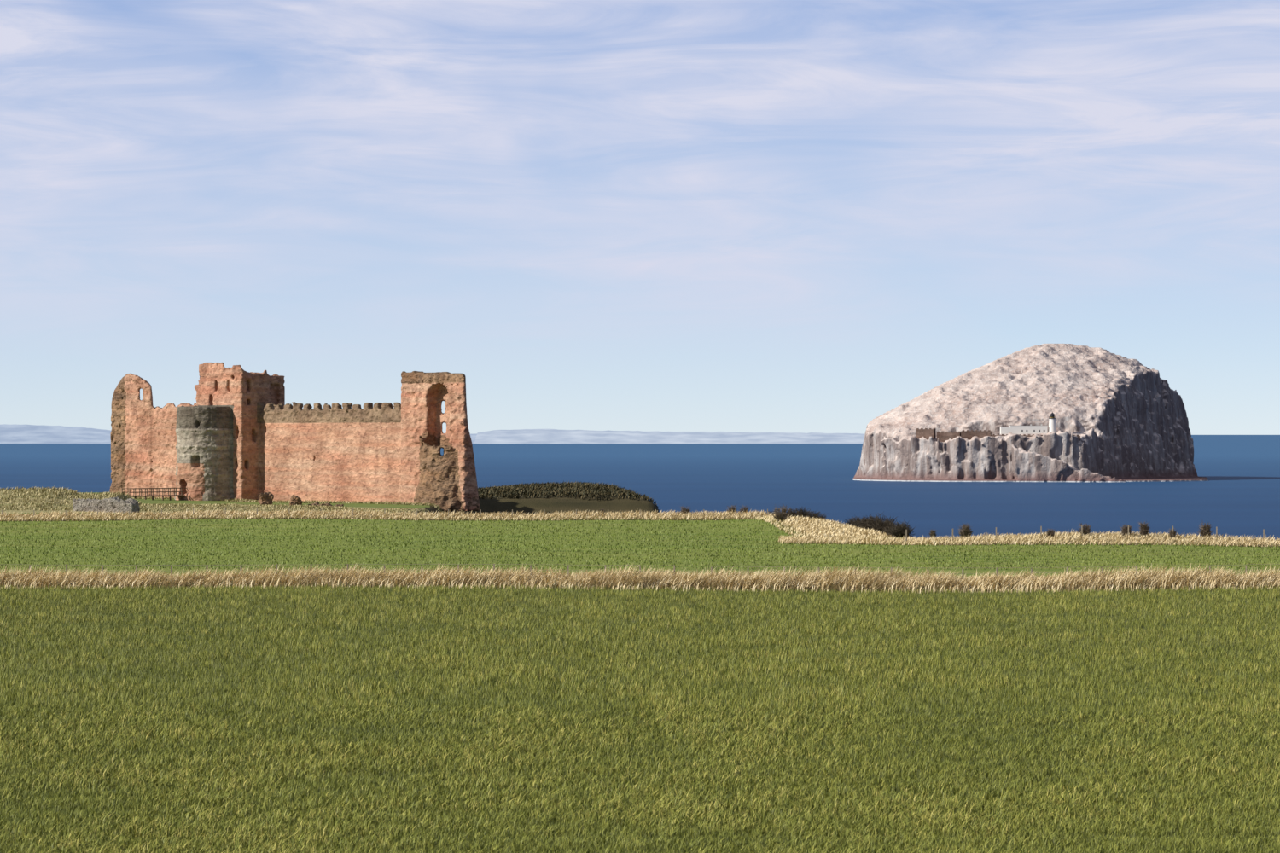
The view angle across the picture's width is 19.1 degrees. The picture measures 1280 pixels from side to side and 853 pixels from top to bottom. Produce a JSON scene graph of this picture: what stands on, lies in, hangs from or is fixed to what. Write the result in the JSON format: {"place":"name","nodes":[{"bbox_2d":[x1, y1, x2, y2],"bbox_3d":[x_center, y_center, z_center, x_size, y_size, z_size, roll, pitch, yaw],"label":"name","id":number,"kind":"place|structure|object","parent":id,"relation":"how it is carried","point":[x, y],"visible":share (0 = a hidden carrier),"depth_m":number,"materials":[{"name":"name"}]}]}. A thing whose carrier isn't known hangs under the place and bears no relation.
{"place":"outdoors","nodes":[
{"label":"outdoors","id":0,"kind":"place"},
{"bbox_2d":[0,424,477,443],"bbox_3d":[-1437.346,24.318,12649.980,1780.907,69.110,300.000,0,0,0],"label":"coast","id":1,"kind":"structure","parent":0,"point":[31,434],"depth_m":12658.82,"materials":[{"name":"grey"}]},
{"bbox_2d":[133,496,444,513],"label":"grass","id":2,"kind":"structure","parent":0,"point":[333,502],"depth_m":615.07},
{"bbox_2d":[0,489,1279,852],"bbox_3d":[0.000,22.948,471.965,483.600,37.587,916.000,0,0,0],"label":"terrain","id":3,"kind":"structure","parent":0,"point":[532,505],"depth_m":238.98,"materials":[{"name":"green plant"}]},
{"bbox_2d":[72,496,139,512],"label":"stone wall","id":4,"kind":"structure","parent":3,"relation":"on","point":[114,504],"depth_m":520.59,"materials":[{"name":"grey stone"}]},
{"bbox_2d":[122,488,186,500],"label":"wooden fence","id":5,"kind":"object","parent":3,"relation":"on","point":[153,491],"depth_m":631.88,"materials":[{"name":"brown wood"}]},
{"bbox_2d":[0,486,429,513],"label":"grassy bank","id":6,"kind":"structure","parent":3,"relation":"on","point":[101,495],"depth_m":540.54,"materials":[{"name":"plant"}]},
{"bbox_2d":[258,491,273,506],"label":"boulder","id":7,"kind":"object","parent":3,"relation":"on","point":[267,498],"visible":0.75,"depth_m":579.54,"materials":[{"name":"brown stone"}]},
{"bbox_2d":[109,362,480,511],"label":"castle","id":8,"kind":"structure","parent":3,"relation":"on","point":[235,432],"depth_m":631.99,"materials":[{"name":"red stone"}]},
{"bbox_2d":[289,494,302,506],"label":"gate stub","id":9,"kind":"object","parent":3,"relation":"on","point":[295,500],"visible":0.54,"depth_m":580.42,"materials":[{"name":"brown stone"}]},
{"bbox_2d":[308,501,343,506],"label":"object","id":10,"kind":"object","parent":3,"relation":"on","point":[316,503],"visible":0.34,"depth_m":581.58,"materials":[{"name":"brown stone"}]},
{"bbox_2d":[0,508,775,521],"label":"dry margin","id":11,"kind":"object","parent":3,"relation":"on","point":[205,514],"visible":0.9,"depth_m":475.64,"materials":[{"name":"beige plant"}]},
{"bbox_2d":[477,480,659,511],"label":"headland scrub","id":12,"kind":"object","parent":3,"relation":"on","point":[566,489],"visible":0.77,"depth_m":643.36,"materials":[{"name":"green plant"}]},
{"bbox_2d":[0,507,1264,580],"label":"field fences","id":13,"kind":"object","parent":3,"relation":"on","point":[531,570],"visible":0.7,"depth_m":202.58,"materials":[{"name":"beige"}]},
{"bbox_2d":[0,700,1279,852],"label":"wheat blades","id":14,"kind":"object","parent":3,"relation":"on","point":[654,800],"visible":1,"depth_m":44.94,"materials":[{"name":"green plant"}]},
{"bbox_2d":[0,583,1279,716],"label":"wheat blades","id":15,"kind":"object","parent":3,"relation":"on","point":[660,694],"visible":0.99,"depth_m":91.10,"materials":[{"name":"green plant"}]},
{"bbox_2d":[0,563,1279,592],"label":"dry margin","id":16,"kind":"object","parent":3,"relation":"on","point":[868,579],"visible":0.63,"depth_m":200.46,"materials":[{"name":"beige plant"}]},
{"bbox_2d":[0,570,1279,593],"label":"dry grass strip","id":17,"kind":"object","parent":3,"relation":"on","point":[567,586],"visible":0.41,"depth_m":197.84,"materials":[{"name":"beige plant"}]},
{"bbox_2d":[0,517,1279,570],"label":"field tufts","id":18,"kind":"object","parent":3,"relation":"on","point":[1122,554],"visible":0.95,"depth_m":295.67,"materials":[{"name":"green plant"}]},
{"bbox_2d":[680,506,690,513],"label":"shrub","id":19,"kind":"object","parent":3,"relation":"on","point":[687,510],"visible":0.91,"depth_m":480.21,"materials":[{"name":"brown plant"}]},
{"bbox_2d":[726,505,737,514],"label":"shrub","id":20,"kind":"object","parent":3,"relation":"on","point":[730,508],"visible":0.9,"depth_m":480.21,"materials":[{"name":"brown plant"}]},
{"bbox_2d":[738,506,749,513],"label":"shrub","id":21,"kind":"object","parent":3,"relation":"on","point":[745,509],"visible":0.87,"depth_m":479.36,"materials":[{"name":"brown plant"}]},
{"bbox_2d":[771,504,792,522],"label":"bush","id":22,"kind":"object","parent":3,"relation":"on","point":[782,515],"visible":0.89,"depth_m":409.64,"materials":[{"name":"brown"}]},
{"bbox_2d":[785,506,800,517],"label":"bush","id":23,"kind":"object","parent":3,"relation":"on","point":[793,514],"visible":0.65,"depth_m":432.84,"materials":[{"name":"brown"}]},
{"bbox_2d":[795,506,809,518],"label":"bush","id":24,"kind":"object","parent":3,"relation":"on","point":[801,513],"visible":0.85,"depth_m":427.31,"materials":[{"name":"brown"}]},
{"bbox_2d":[805,511,819,518],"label":"bush","id":25,"kind":"object","parent":3,"relation":"on","point":[809,514],"visible":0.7,"depth_m":423.72,"materials":[{"name":"brown"}]},
{"bbox_2d":[815,512,826,519],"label":"bush","id":26,"kind":"object","parent":3,"relation":"on","point":[820,517],"visible":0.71,"depth_m":422.67,"materials":[{"name":"brown"}]},
{"bbox_2d":[752,515,921,539],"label":"dry mound","id":27,"kind":"object","parent":3,"relation":"on","point":[801,527],"visible":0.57,"depth_m":375.34,"materials":[{"name":"beige plant"}]},
{"bbox_2d":[843,518,861,527],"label":"bush","id":28,"kind":"object","parent":27,"relation":"on","point":[850,520],"visible":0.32,"depth_m":405.87,"materials":[{"name":"brown"}]},
{"bbox_2d":[852,517,863,527],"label":"bush","id":29,"kind":"object","parent":27,"relation":"on","point":[862,520],"visible":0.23,"depth_m":396.74,"materials":[{"name":"brown"}]},
{"bbox_2d":[849,515,871,526],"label":"bush","id":30,"kind":"object","parent":27,"relation":"on","point":[858,520],"visible":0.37,"depth_m":398.05,"materials":[{"name":"brown"}]},
{"bbox_2d":[858,519,869,529],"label":"bush","id":31,"kind":"object","parent":3,"relation":"on","point":[862,524],"visible":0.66,"depth_m":375.38,"materials":[{"name":"brown"}]},
{"bbox_2d":[862,513,884,528],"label":"bush","id":32,"kind":"object","parent":3,"relation":"on","point":[871,519],"visible":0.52,"depth_m":373.43,"materials":[{"name":"brown"}]},
{"bbox_2d":[866,517,883,529],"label":"bush","id":33,"kind":"object","parent":3,"relation":"on","point":[870,523],"visible":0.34,"depth_m":372.81,"materials":[{"name":"brown"}]},
{"bbox_2d":[869,517,893,531],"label":"bush","id":34,"kind":"object","parent":3,"relation":"on","point":[878,523],"visible":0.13,"depth_m":372.08,"materials":[{"name":"brown"}]},
{"bbox_2d":[872,513,897,533],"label":"bush","id":35,"kind":"object","parent":3,"relation":"on","point":[882,526],"visible":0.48,"depth_m":360.54,"materials":[{"name":"brown"}]},
{"bbox_2d":[881,523,900,535],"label":"bush","id":36,"kind":"object","parent":3,"relation":"on","point":[883,531],"visible":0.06,"depth_m":355.64,"materials":[{"name":"brown"}]},
{"bbox_2d":[884,519,908,535],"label":"bush","id":37,"kind":"object","parent":3,"relation":"on","point":[887,528],"visible":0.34,"depth_m":349.41,"materials":[{"name":"brown"}]},
{"bbox_2d":[886,523,912,537],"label":"bush","id":38,"kind":"object","parent":3,"relation":"on","point":[890,532],"visible":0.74,"depth_m":347.44,"materials":[{"name":"brown"}]},
{"bbox_2d":[889,521,915,538],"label":"bush","id":39,"kind":"object","parent":3,"relation":"on","point":[898,532],"visible":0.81,"depth_m":344.83,"materials":[{"name":"brown"}]},
{"bbox_2d":[929,529,936,539],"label":"bush","id":40,"kind":"object","parent":3,"relation":"on","point":[932,533],"visible":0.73,"depth_m":337.23,"materials":[{"name":"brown plant"}]},
{"bbox_2d":[957,523,973,538],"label":"bush","id":41,"kind":"object","parent":3,"relation":"on","point":[965,532],"visible":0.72,"depth_m":329.53,"materials":[{"name":"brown plant"}]},
{"bbox_2d":[778,529,1279,546],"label":"dry grass strip","id":42,"kind":"object","parent":3,"relation":"on","point":[1097,538],"visible":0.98,"depth_m":312.30,"materials":[{"name":"beige plant"}]},
{"bbox_2d":[1045,528,1055,537],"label":"bush","id":43,"kind":"object","parent":3,"relation":"on","point":[1052,532],"visible":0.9,"depth_m":314.08,"materials":[{"name":"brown plant"}]},
{"bbox_2d":[1077,523,1093,537],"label":"bush","id":44,"kind":"object","parent":3,"relation":"on","point":[1087,530],"visible":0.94,"depth_m":313.98,"materials":[{"name":"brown plant"}]},
{"bbox_2d":[1120,523,1134,537],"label":"bush","id":45,"kind":"object","parent":3,"relation":"on","point":[1125,530],"visible":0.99,"depth_m":314.03,"materials":[{"name":"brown plant"}]},
{"bbox_2d":[1136,520,1151,539],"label":"bush","id":46,"kind":"object","parent":3,"relation":"on","point":[1143,529],"visible":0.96,"depth_m":314.01,"materials":[{"name":"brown plant"}]},
{"bbox_2d":[1168,528,1177,538],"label":"bush","id":47,"kind":"object","parent":3,"relation":"on","point":[1171,533],"visible":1,"depth_m":313.68,"materials":[{"name":"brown plant"}]},
{"bbox_2d":[1198,521,1213,539],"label":"bush","id":48,"kind":"object","parent":3,"relation":"on","point":[1205,530],"visible":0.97,"depth_m":314.03,"materials":[{"name":"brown plant"}]},
{"bbox_2d":[0,435,1279,540],"bbox_3d":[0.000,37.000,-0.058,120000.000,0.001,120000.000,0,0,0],"label":"sea","id":49,"kind":"structure","parent":0,"point":[1237,493],"depth_m":2681.46,"materials":[{"name":"blue liquid"}]},
{"bbox_2d":[853,343,1208,482],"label":"rock island","id":50,"kind":"structure","parent":49,"relation":"in","point":[1125,419],"depth_m":2923.16,"materials":[{"name":"grey stone"}]},
{"bbox_2d":[916,428,1080,442],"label":"ruined fortification","id":51,"kind":"structure","parent":50,"relation":"on","point":[926,433],"depth_m":2861.19,"materials":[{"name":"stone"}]},
{"bbox_2d":[1000,424,1047,434],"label":"lighthouse cottages","id":52,"kind":"structure","parent":50,"relation":"on","point":[1021,429],"depth_m":2862.00,"materials":[{"name":"white paint"}]},
{"bbox_2d":[1048,412,1056,432],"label":"lighthouse","id":53,"kind":"object","parent":50,"relation":"on","point":[1052,426],"visible":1,"depth_m":2861.85,"materials":[{"name":"white paint"}]},
{"bbox_2d":[0,0,1279,435],"label":"sky","id":54,"kind":"structure","parent":0,"point":[740,216],"materials":[{"name":"blue"}]},
{"bbox_2d":[473,429,864,443],"bbox_3d":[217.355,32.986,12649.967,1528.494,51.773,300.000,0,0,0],"label":"coast","id":55,"kind":"structure","parent":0,"point":[537,436],"depth_m":12656.38,"materials":[{"name":"grey"}]}
]}

